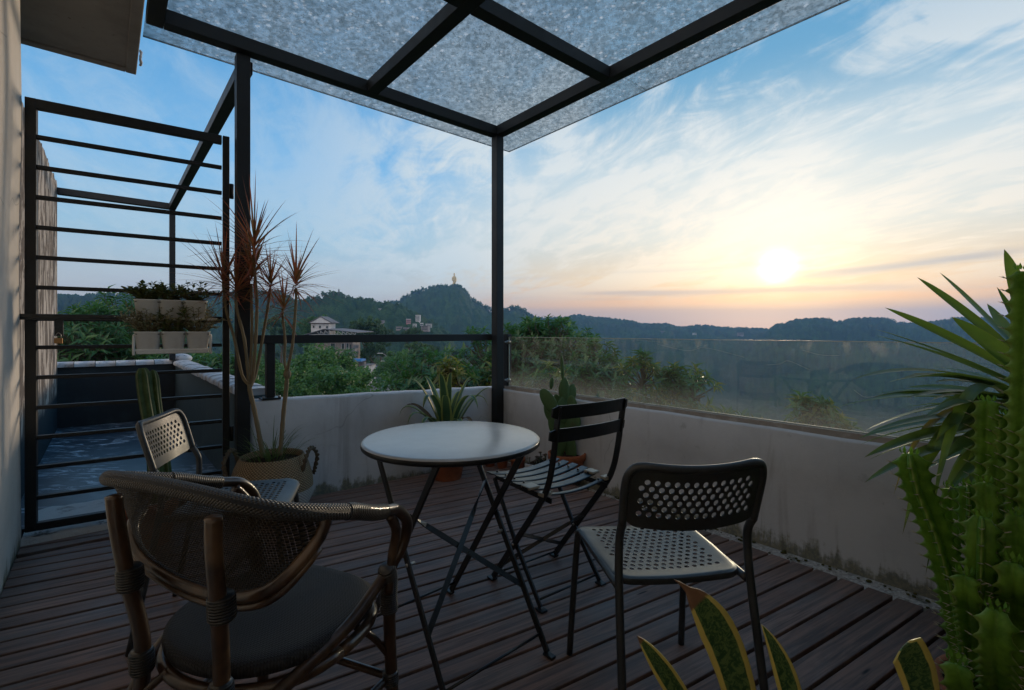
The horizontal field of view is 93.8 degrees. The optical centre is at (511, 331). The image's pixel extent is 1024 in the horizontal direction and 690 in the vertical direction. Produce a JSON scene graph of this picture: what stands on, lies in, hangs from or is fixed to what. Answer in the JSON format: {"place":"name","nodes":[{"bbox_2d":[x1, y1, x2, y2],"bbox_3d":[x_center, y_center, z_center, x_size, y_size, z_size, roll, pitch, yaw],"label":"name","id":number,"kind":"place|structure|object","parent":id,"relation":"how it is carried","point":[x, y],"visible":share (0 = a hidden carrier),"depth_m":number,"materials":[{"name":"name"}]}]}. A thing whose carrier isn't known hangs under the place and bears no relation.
{"place":"outdoors","nodes":[
{"label":"outdoors","id":0,"kind":"place"},
{"bbox_2d":[0,0,144,595],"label":"house","id":1,"kind":"structure","parent":0,"point":[106,33],"depth_m":2.31,"materials":[{"name":"beige paint"}]},
{"bbox_2d":[19,102,56,498],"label":"old wall","id":2,"kind":"structure","parent":1,"relation":"on","point":[47,303],"depth_m":4.37,"materials":[{"name":"paint"}]},
{"bbox_2d":[57,359,174,428],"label":"roof parapet","id":3,"kind":"structure","parent":1,"relation":"on","point":[80,390],"depth_m":5.86,"materials":[{"name":"concrete"}]},
{"bbox_2d":[21,420,221,538],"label":"roof","id":4,"kind":"structure","parent":1,"relation":"on","point":[66,449],"depth_m":4.14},
{"bbox_2d":[20,494,196,546],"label":"threshold curb","id":5,"kind":"structure","parent":4,"relation":"on","point":[40,536],"depth_m":2.61,"materials":[{"name":"concrete"}]},
{"bbox_2d":[20,96,233,532],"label":"gate","id":6,"kind":"structure","parent":1,"relation":"attached to","point":[31,317],"depth_m":2.56,"materials":[{"name":"black metal"}]},
{"bbox_2d":[54,332,62,343],"bbox_3d":[-2.366,0.033,2.501,0.032,0.058,0.012,0,0,-34],"label":"padlock","id":7,"kind":"object","parent":6,"relation":"hanging from","point":[58,340],"visible":1,"depth_m":2.50,"materials":[{"name":"gold metal"}]},
{"bbox_2d":[126,317,216,320],"bbox_3d":[-1.946,-0.110,2.758,0.420,0.087,0.103,0,0,-34],"label":"planter rail","id":8,"kind":"object","parent":6,"relation":"attached to","point":[208,319],"visible":0.39,"depth_m":2.77,"materials":[{"name":"white plastic"}]},
{"bbox_2d":[133,299,158,316],"bbox_3d":[-2.044,-0.131,2.689,0.124,0.098,0.124,0,0,-34],"label":"plastic pot","id":9,"kind":"object","parent":8,"relation":"on","point":[152,305],"visible":0.66,"depth_m":2.65,"materials":[{"name":"plastic"}]},
{"bbox_2d":[119,279,172,298],"bbox_3d":[-2.049,-0.230,2.697,0.248,0.130,0.223,0,0,-34],"label":"bushy plant","id":10,"kind":"object","parent":9,"relation":"in","point":[140,290],"visible":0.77,"depth_m":2.65,"materials":[{"name":"green plant"}]},
{"bbox_2d":[159,300,182,317],"bbox_3d":[-1.954,-0.131,2.751,0.124,0.098,0.124,0,0,-34],"label":"plastic pot","id":11,"kind":"object","parent":8,"relation":"on","point":[165,305],"visible":0.61,"depth_m":2.71,"materials":[{"name":"plastic"}]},
{"bbox_2d":[148,281,193,299],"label":"bushy plant","id":12,"kind":"object","parent":11,"relation":"in","point":[169,296],"visible":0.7,"depth_m":2.72,"materials":[{"name":"green plant"}]},
{"bbox_2d":[183,300,207,317],"bbox_3d":[-1.860,-0.131,2.815,0.124,0.098,0.124,0,0,-34],"label":"plastic pot","id":13,"kind":"object","parent":8,"relation":"on","point":[201,304],"visible":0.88,"depth_m":2.77,"materials":[{"name":"plastic"}]},
{"bbox_2d":[176,281,217,300],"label":"bushy plant","id":14,"kind":"object","parent":13,"relation":"in","point":[194,297],"visible":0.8,"depth_m":2.79,"materials":[{"name":"green plant"}]},
{"bbox_2d":[132,334,211,354],"bbox_3d":[-1.936,0.070,2.744,0.367,0.117,0.132,0,0,-34],"label":"planter rail","id":15,"kind":"object","parent":6,"relation":"attached to","point":[173,351],"visible":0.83,"depth_m":2.69,"materials":[{"name":"white plastic"}]},
{"bbox_2d":[134,332,160,348],"bbox_3d":[-2.027,0.048,2.671,0.124,0.098,0.124,0,0,-34],"label":"plastic pot","id":16,"kind":"object","parent":15,"relation":"on","point":[147,340],"visible":0.84,"depth_m":2.63,"materials":[{"name":"plastic"}]},
{"bbox_2d":[114,304,179,331],"bbox_3d":[-2.015,-0.080,2.657,0.293,0.188,0.276,0,0,-34],"label":"bushy plant","id":17,"kind":"object","parent":16,"relation":"in","point":[138,324],"visible":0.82,"depth_m":2.63,"materials":[{"name":"green plant"}]},
{"bbox_2d":[161,332,185,348],"bbox_3d":[-1.931,0.048,2.736,0.124,0.098,0.124,0,0,-34],"label":"plastic pot","id":18,"kind":"object","parent":15,"relation":"on","point":[173,340],"visible":0.89,"depth_m":2.69,"materials":[{"name":"plastic"}]},
{"bbox_2d":[151,305,197,331],"bbox_3d":[-1.936,-0.069,2.734,0.248,0.166,0.238,0,0,-34],"label":"bushy plant","id":19,"kind":"object","parent":18,"relation":"in","point":[179,327],"visible":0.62,"depth_m":2.70,"materials":[{"name":"green plant"}]},
{"bbox_2d":[186,332,209,347],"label":"plastic pot","id":20,"kind":"object","parent":15,"relation":"on","point":[197,339],"visible":0.85,"depth_m":2.76,"materials":[{"name":"plastic"}]},
{"bbox_2d":[165,301,231,331],"bbox_3d":[-1.826,-0.088,2.802,0.226,0.204,0.332,0,0,28],"label":"bushy plant","id":21,"kind":"object","parent":20,"relation":"in","point":[198,324],"visible":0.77,"depth_m":2.77,"materials":[{"name":"green plant"}]},
{"bbox_2d":[139,50,142,65],"bbox_3d":[-2.616,-1.930,3.379,0.020,0.111,0.090,0,0,-40],"label":"cable coil","id":22,"kind":"object","parent":1,"relation":"hanging from","point":[140,58],"visible":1,"depth_m":3.36,"materials":[{"name":"grey"}]},
{"bbox_2d":[172,354,275,476],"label":"roof parapet","id":23,"kind":"structure","parent":1,"relation":"on","point":[189,384],"depth_m":4.38,"materials":[{"name":"grey concrete"}]},
{"bbox_2d":[250,386,491,496],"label":"parapet wall","id":24,"kind":"structure","parent":1,"relation":"on","point":[345,424],"depth_m":3.33,"materials":[{"name":"white paint"}]},
{"bbox_2d":[253,334,491,400],"bbox_3d":[-0.916,0.225,3.589,1.905,0.410,0.095,0,0,-40],"label":"handrail","id":25,"kind":"object","parent":24,"relation":"on","point":[270,341],"visible":0.84,"depth_m":3.28,"materials":[{"name":"black metal"}]},
{"bbox_2d":[508,462,940,612],"bbox_3d":[0.088,1.216,1.600,3.360,0.208,4.560,0,0,-40],"label":"gravel bed","id":26,"kind":"object","parent":1,"relation":"on","point":[895,593],"visible":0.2,"depth_m":2.20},
{"bbox_2d":[57,0,849,464],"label":"glass canopy","id":27,"kind":"object","parent":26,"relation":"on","point":[249,52],"visible":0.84,"depth_m":2.96,"materials":[{"name":"black metal"}]},
{"bbox_2d":[578,484,929,608],"bbox_3d":[0.783,1.106,2.766,4.504,0.013,1.776,0,0,24],"label":"moss","id":28,"kind":"object","parent":26,"relation":"on","point":[867,580],"visible":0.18,"depth_m":2.32,"materials":[{"name":"plant"}]},
{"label":"deck joists","id":29,"kind":"structure","parent":26,"relation":"on","visible":0},
{"bbox_2d":[0,463,947,689],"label":"deck","id":30,"kind":"structure","parent":29,"relation":"on","point":[64,623],"depth_m":1.82,"materials":[{"name":"brown wood"}]},
{"bbox_2d":[125,498,177,546],"bbox_3d":[-1.830,0.960,2.430,0.235,0.220,0.235,0,0,0],"label":"terracotta pot","id":31,"kind":"object","parent":30,"relation":"on","point":[154,519],"visible":0.03,"depth_m":2.36,"materials":[{"name":"ceramic"}]},
{"bbox_2d":[135,368,171,504],"bbox_3d":[-1.831,0.540,2.445,0.149,0.715,0.100,0,0,0],"label":"column cactus","id":32,"kind":"object","parent":31,"relation":"in","point":[148,391],"depth_m":2.42,"materials":[{"name":"green plant"}]},
{"bbox_2d":[125,408,304,656],"bbox_3d":[-1.080,0.688,1.831,0.523,0.768,0.413,0,0,-15],"label":"perforated chair","id":33,"kind":"object","parent":30,"relation":"on","point":[286,490],"visible":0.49,"depth_m":1.83,"materials":[{"name":"plastic"}]},
{"bbox_2d":[99,470,412,689],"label":"rattan armchair","id":34,"kind":"object","parent":30,"relation":"on","point":[260,619],"visible":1,"depth_m":0.96,"materials":[{"name":"wicker"}]},
{"bbox_2d":[221,445,319,524],"bbox_3d":[-1.394,0.869,2.800,0.477,0.403,0.444,0,0,0],"label":"basket planter","id":35,"kind":"object","parent":30,"relation":"on","point":[300,470],"visible":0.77,"depth_m":2.71,"materials":[{"name":"wicker"}]},
{"bbox_2d":[165,174,339,457],"bbox_3d":[-1.494,-0.103,2.760,1.089,1.682,0.858,0,0,0],"label":"dracaena tree","id":36,"kind":"object","parent":35,"relation":"in","point":[253,253],"visible":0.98,"depth_m":2.79,"materials":[{"name":"red plant"}]},
{"bbox_2d":[431,467,462,481],"bbox_3d":[-0.475,0.935,3.520,0.296,0.270,0.296,0,0,0],"label":"terracotta pot","id":37,"kind":"object","parent":30,"relation":"on","point":[446,474],"visible":0.23,"depth_m":3.42,"materials":[{"name":"ceramic"}]},
{"bbox_2d":[400,373,489,422],"bbox_3d":[-0.493,0.566,3.470,0.676,0.529,0.500,0,0,0],"label":"agave plant","id":38,"kind":"object","parent":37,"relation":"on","point":[446,407],"visible":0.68,"depth_m":3.46,"materials":[{"name":"green plant"}]},
{"bbox_2d":[360,421,555,689],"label":"folding table","id":39,"kind":"object","parent":30,"relation":"on","point":[436,446],"visible":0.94,"depth_m":1.58,"materials":[{"name":"metal"}]},
{"bbox_2d":[497,461,507,468],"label":"terracotta pot","id":40,"kind":"object","parent":30,"relation":"on","point":[502,465],"visible":0.31,"depth_m":3.75,"materials":[{"name":"ceramic"}]},
{"bbox_2d":[510,457,524,468],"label":"terracotta pot","id":41,"kind":"object","parent":30,"relation":"on","point":[521,464],"visible":0.27,"depth_m":3.62,"materials":[{"name":"ceramic"}]},
{"bbox_2d":[525,460,547,474],"bbox_3d":[0.198,1.024,3.593,0.125,0.092,0.176,0,0,38],"label":"succulent trough","id":42,"kind":"object","parent":30,"relation":"on","point":[532,463],"visible":0.18,"depth_m":3.56,"materials":[{"name":"white ceramic"}]},
{"bbox_2d":[529,451,547,463],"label":"succulents","id":43,"kind":"object","parent":42,"relation":"on","point":[539,459],"visible":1,"depth_m":3.59,"materials":[{"name":"green plant"}]},
{"bbox_2d":[486,397,627,613],"bbox_3d":[0.186,0.668,2.011,0.410,0.802,0.474,0,0,-37],"label":"folding chair","id":44,"kind":"object","parent":30,"relation":"on","point":[527,482],"visible":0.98,"depth_m":1.96,"materials":[{"name":"metal"}]},
{"bbox_2d":[548,450,585,482],"bbox_3d":[0.395,0.970,3.460,0.275,0.200,0.275,0,0,0],"label":"terracotta pot","id":45,"kind":"object","parent":30,"relation":"on","point":[579,460],"visible":0.38,"depth_m":3.35,"materials":[{"name":"ceramic"}]},
{"bbox_2d":[539,355,603,455],"bbox_3d":[0.437,0.554,3.463,0.479,0.774,0.122,0,0,0],"label":"prickly pear","id":46,"kind":"object","parent":45,"relation":"on","point":[565,396],"visible":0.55,"depth_m":3.45,"materials":[{"name":"green plant"}]},
{"bbox_2d":[566,458,768,689],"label":"perforated chair","id":47,"kind":"object","parent":30,"relation":"on","point":[636,476],"visible":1,"depth_m":1.19,"materials":[{"name":"plastic"}]},
{"bbox_2d":[934,654,949,689],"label":"terracotta pot","id":48,"kind":"object","parent":30,"relation":"on","point":[943,657],"visible":0.2,"depth_m":1.33,"materials":[{"name":"ceramic"}]},
{"bbox_2d":[886,263,1023,689],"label":"candelabra cactus","id":49,"kind":"object","parent":48,"relation":"in","point":[980,593],"visible":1,"depth_m":1.19,"materials":[{"name":"green plant"}]},
{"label":"terracotta pot","id":50,"kind":"object","parent":30,"relation":"on","visible":0},
{"bbox_2d":[637,579,801,689],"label":"snake plant","id":51,"kind":"object","parent":50,"relation":"in","point":[720,637],"visible":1,"depth_m":0.86,"materials":[{"name":"green plant"}]},
{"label":"terracotta pot","id":52,"kind":"object","parent":30,"relation":"on","visible":0},
{"bbox_2d":[893,637,939,689],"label":"snake plant","id":53,"kind":"object","parent":52,"relation":"in","point":[914,664],"visible":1,"depth_m":0.83,"materials":[{"name":"green plant"}]},
{"bbox_2d":[504,389,964,600],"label":"parapet wall","id":54,"kind":"structure","parent":1,"relation":"on","point":[823,503],"depth_m":2.39,"materials":[{"name":"white paint"}]},
{"bbox_2d":[504,334,977,447],"bbox_3d":[1.276,0.263,2.642,0.060,0.485,4.158,0,0,-40],"label":"glass railing","id":55,"kind":"object","parent":54,"relation":"on","point":[842,433],"visible":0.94,"depth_m":2.69,"materials":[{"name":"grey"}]},
{"bbox_2d":[57,288,294,356],"bbox_3d":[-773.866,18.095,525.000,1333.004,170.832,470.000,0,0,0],"label":"hill","id":56,"kind":"structure","parent":0,"point":[65,301],"depth_m":524.47,"materials":[{"name":"green plant"}]},
{"bbox_2d":[60,289,293,298],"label":"ridge wood","id":57,"kind":"object","parent":56,"relation":"on","point":[89,294],"visible":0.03,"depth_m":605.29,"materials":[{"name":"green plant"}]},
{"bbox_2d":[201,416,334,462],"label":"basket grass","id":58,"kind":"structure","parent":0,"point":[266,454],"depth_m":2.79,"materials":[{"name":"plant"}]},
{"bbox_2d":[230,292,457,358],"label":"hill","id":59,"kind":"structure","parent":0,"point":[344,312],"depth_m":361.56,"materials":[{"name":"green plant"}]},
{"bbox_2d":[230,290,458,349],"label":"ridge wood","id":60,"kind":"object","parent":59,"relation":"on","point":[308,298],"visible":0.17,"depth_m":415.23,"materials":[{"name":"green plant"}]},
{"bbox_2d":[416,315,420,322],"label":"village house","id":61,"kind":"structure","parent":59,"relation":"on","point":[418,318],"depth_m":374.43,"materials":[{"name":"grey"}]},
{"bbox_2d":[421,326,429,331],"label":"village house","id":62,"kind":"structure","parent":59,"relation":"on","point":[425,328],"depth_m":348.88,"materials":[{"name":"grey concrete"}]},
{"bbox_2d":[368,366,390,391],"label":"road","id":63,"kind":"structure","parent":0,"point":[376,387],"depth_m":86.65,"materials":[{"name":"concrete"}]},
{"bbox_2d":[364,364,375,384],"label":"white shed","id":64,"kind":"structure","parent":63,"relation":"on","point":[372,366],"depth_m":76.32,"materials":[{"name":"grey metal"}]},
{"bbox_2d":[393,285,544,358],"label":"hill","id":65,"kind":"structure","parent":0,"point":[453,310],"depth_m":680.95,"materials":[{"name":"green plant"}]},
{"bbox_2d":[452,273,456,285],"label":"hilltop statue","id":66,"kind":"object","parent":65,"relation":"on","point":[454,279],"visible":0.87,"depth_m":868.37,"materials":[{"name":"white stone"}]},
{"bbox_2d":[379,283,543,321],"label":"ridge wood","id":67,"kind":"object","parent":65,"relation":"on","point":[457,285],"visible":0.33,"depth_m":864.99,"materials":[{"name":"green plant"}]},
{"bbox_2d":[21,0,1023,328],"label":"sky","id":68,"kind":"structure","parent":0,"point":[851,153],"materials":[{"name":"blue"}]},
{"bbox_2d":[232,352,963,440],"bbox_3d":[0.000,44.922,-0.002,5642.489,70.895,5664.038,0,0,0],"label":"ground","id":69,"kind":"structure","parent":0,"point":[725,399],"depth_m":444.27,"materials":[{"name":"green plant"}]},
{"bbox_2d":[57,284,191,363],"bbox_3d":[-11.776,4.484,14.243,4.967,11.777,5.446,0,0,0],"label":"broadleaf tree","id":70,"kind":"object","parent":69,"relation":"on","point":[95,333],"visible":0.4,"depth_m":12.82,"materials":[{"name":"green plant"}]},
{"bbox_2d":[99,343,201,363],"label":"broadleaf tree","id":71,"kind":"object","parent":69,"relation":"on","point":[128,354],"depth_m":13.44,"materials":[{"name":"green plant"}]},
{"bbox_2d":[123,347,263,384],"bbox_3d":[-8.152,5.332,12.035,3.386,10.087,3.189,0,0,0],"label":"broadleaf tree","id":72,"kind":"object","parent":69,"relation":"on","point":[214,363],"visible":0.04,"depth_m":11.92,"materials":[{"name":"green plant"}]},
{"bbox_2d":[261,316,292,364],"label":"round tree","id":73,"kind":"object","parent":69,"relation":"on","point":[277,325],"visible":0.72,"depth_m":118.12,"materials":[{"name":"green plant"}]},
{"bbox_2d":[275,350,280,359],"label":"round tree","id":74,"kind":"object","parent":69,"relation":"on","point":[277,354],"visible":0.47,"depth_m":168.09,"materials":[{"name":"green plant"}]},
{"bbox_2d":[256,354,303,393],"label":"round tree","id":75,"kind":"object","parent":69,"relation":"on","point":[260,364],"visible":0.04,"depth_m":46.90,"materials":[{"name":"green plant"}]},
{"bbox_2d":[263,385,304,396],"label":"round tree","id":76,"kind":"object","parent":69,"relation":"on","point":[295,394],"visible":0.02,"depth_m":30.60,"materials":[{"name":"green plant"}]},
{"bbox_2d":[256,343,359,396],"bbox_3d":[-14.883,5.438,34.763,7.300,9.879,9.154,0,0,38],"label":"round tree","id":77,"kind":"object","parent":69,"relation":"on","point":[346,360],"visible":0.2,"depth_m":34.22,"materials":[{"name":"green plant"}]},
{"bbox_2d":[295,313,341,346],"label":"round tree","id":78,"kind":"object","parent":69,"relation":"on","point":[303,330],"visible":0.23,"depth_m":123.01,"materials":[{"name":"green plant"}]},
{"bbox_2d":[275,356,394,395],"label":"round tree","id":79,"kind":"object","parent":69,"relation":"on","point":[334,381],"visible":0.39,"depth_m":25.81,"materials":[{"name":"green plant"}]},
{"bbox_2d":[315,342,359,371],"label":"apartment house","id":80,"kind":"structure","parent":69,"relation":"on","point":[351,345],"depth_m":88.50,"materials":[{"name":"grey"}]},
{"bbox_2d":[304,328,373,334],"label":"truss roof","id":81,"kind":"structure","parent":80,"relation":"on","point":[319,332],"depth_m":85.24,"materials":[{"name":"grey metal"}]},
{"bbox_2d":[309,316,338,333],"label":"white house","id":82,"kind":"structure","parent":81,"relation":"on","point":[321,322],"depth_m":91.00,"materials":[{"name":"white paint"}]},
{"bbox_2d":[347,359,365,380],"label":"blue awning","id":83,"kind":"object","parent":69,"relation":"on","point":[362,363],"visible":0.23,"depth_m":80.75,"materials":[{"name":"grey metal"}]},
{"bbox_2d":[347,314,384,361],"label":"round tree","id":84,"kind":"object","parent":69,"relation":"on","point":[367,325],"visible":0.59,"depth_m":103.39,"materials":[{"name":"green plant"}]},
{"bbox_2d":[360,342,386,363],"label":"round tree","id":85,"kind":"object","parent":69,"relation":"on","point":[372,349],"visible":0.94,"depth_m":91.67,"materials":[{"name":"green plant"}]},
{"bbox_2d":[364,323,394,366],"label":"round tree","id":86,"kind":"object","parent":69,"relation":"on","point":[390,331],"visible":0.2,"depth_m":116.10,"materials":[{"name":"green plant"}]},
{"bbox_2d":[372,348,415,389],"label":"round tree","id":87,"kind":"object","parent":69,"relation":"on","point":[393,370],"visible":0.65,"depth_m":58.76,"materials":[{"name":"green plant"}]},
{"bbox_2d":[401,325,423,350],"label":"round tree","id":88,"kind":"object","parent":69,"relation":"on","point":[415,330],"visible":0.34,"depth_m":129.33,"materials":[{"name":"green plant"}]},
{"bbox_2d":[404,341,435,365],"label":"round tree","id":89,"kind":"object","parent":69,"relation":"on","point":[413,346],"visible":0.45,"depth_m":74.57,"materials":[{"name":"green plant"}]},
{"bbox_2d":[373,347,479,391],"bbox_3d":[-1.564,5.355,10.493,3.094,10.048,2.739,0,0,18],"label":"broadleaf tree","id":90,"kind":"object","parent":69,"relation":"on","point":[418,372],"visible":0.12,"depth_m":10.21,"materials":[{"name":"green plant"}]},
{"bbox_2d":[432,355,481,388],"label":"sapling tree","id":91,"kind":"object","parent":69,"relation":"on","point":[456,372],"visible":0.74,"depth_m":5.61,"materials":[{"name":"green plant"}]},
{"bbox_2d":[471,353,484,364],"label":"round tree","id":92,"kind":"object","parent":69,"relation":"on","point":[478,359],"visible":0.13,"depth_m":88.51,"materials":[{"name":"green plant"}]},
{"bbox_2d":[473,358,491,386],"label":"sapling tree","id":93,"kind":"object","parent":69,"relation":"on","point":[485,376],"visible":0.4,"depth_m":5.88,"materials":[{"name":"green plant"}]},
{"bbox_2d":[440,314,601,388],"bbox_3d":[0.213,4.958,12.236,4.134,10.836,3.643,0,0,-41],"label":"broadleaf tree","id":94,"kind":"object","parent":69,"relation":"on","point":[528,355],"visible":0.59,"depth_m":11.64,"materials":[{"name":"green plant"}]},
{"bbox_2d":[523,360,577,391],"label":"sapling tree","id":95,"kind":"object","parent":69,"relation":"on","point":[538,380],"visible":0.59,"depth_m":5.88,"materials":[{"name":"green plant"}]},
{"bbox_2d":[564,334,640,398],"bbox_3d":[1.684,5.213,10.555,2.122,10.316,2.457,0,0,0],"label":"broadleaf tree","id":96,"kind":"object","parent":69,"relation":"on","point":[593,376],"visible":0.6,"depth_m":10.02,"materials":[{"name":"green plant"}]},
{"bbox_2d":[606,347,724,410],"bbox_3d":[2.010,5.284,6.227,1.478,10.174,1.094,0,0,-15],"label":"sapling tree","id":97,"kind":"object","parent":69,"relation":"on","point":[677,388],"visible":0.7,"depth_m":6.17,"materials":[{"name":"green plant"}]},
{"bbox_2d":[665,397,752,416],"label":"sapling tree","id":98,"kind":"object","parent":69,"relation":"on","point":[714,409],"visible":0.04,"depth_m":5.54,"materials":[{"name":"green plant"}]},
{"bbox_2d":[751,413,764,417],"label":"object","id":99,"kind":"object","parent":69,"relation":"on","point":[756,415],"visible":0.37,"depth_m":387.10,"materials":[{"name":"grey concrete"}]},
{"bbox_2d":[783,389,864,431],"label":"sapling tree","id":100,"kind":"object","parent":69,"relation":"on","point":[822,410],"visible":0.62,"depth_m":4.99,"materials":[{"name":"green plant"}]},
{"bbox_2d":[543,314,767,400],"bbox_3d":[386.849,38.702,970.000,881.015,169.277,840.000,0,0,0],"label":"hill","id":101,"kind":"structure","parent":0,"point":[721,365],"depth_m":878.26,"materials":[{"name":"green plant"}]},
{"bbox_2d":[745,317,1010,421],"bbox_3d":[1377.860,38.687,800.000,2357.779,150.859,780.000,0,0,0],"label":"hill","id":102,"kind":"structure","parent":0,"point":[826,375],"depth_m":630.03,"materials":[{"name":"green plant"}]},
{"bbox_2d":[782,317,951,323],"bbox_3d":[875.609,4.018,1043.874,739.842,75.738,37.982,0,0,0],"label":"ridge wood","id":103,"kind":"object","parent":102,"relation":"on","point":[868,317],"visible":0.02,"depth_m":1041.68,"materials":[{"name":"green plant"}]},
{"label":"terracotta pot","id":104,"kind":"object","parent":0,"visible":0},
{"bbox_2d":[840,249,1018,575],"bbox_3d":[1.478,0.298,1.545,1.198,1.178,0.512,0,0,-24],"label":"yucca plant","id":105,"kind":"object","parent":104,"relation":"in","point":[955,418],"visible":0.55,"depth_m":1.48,"materials":[{"name":"green plant"}]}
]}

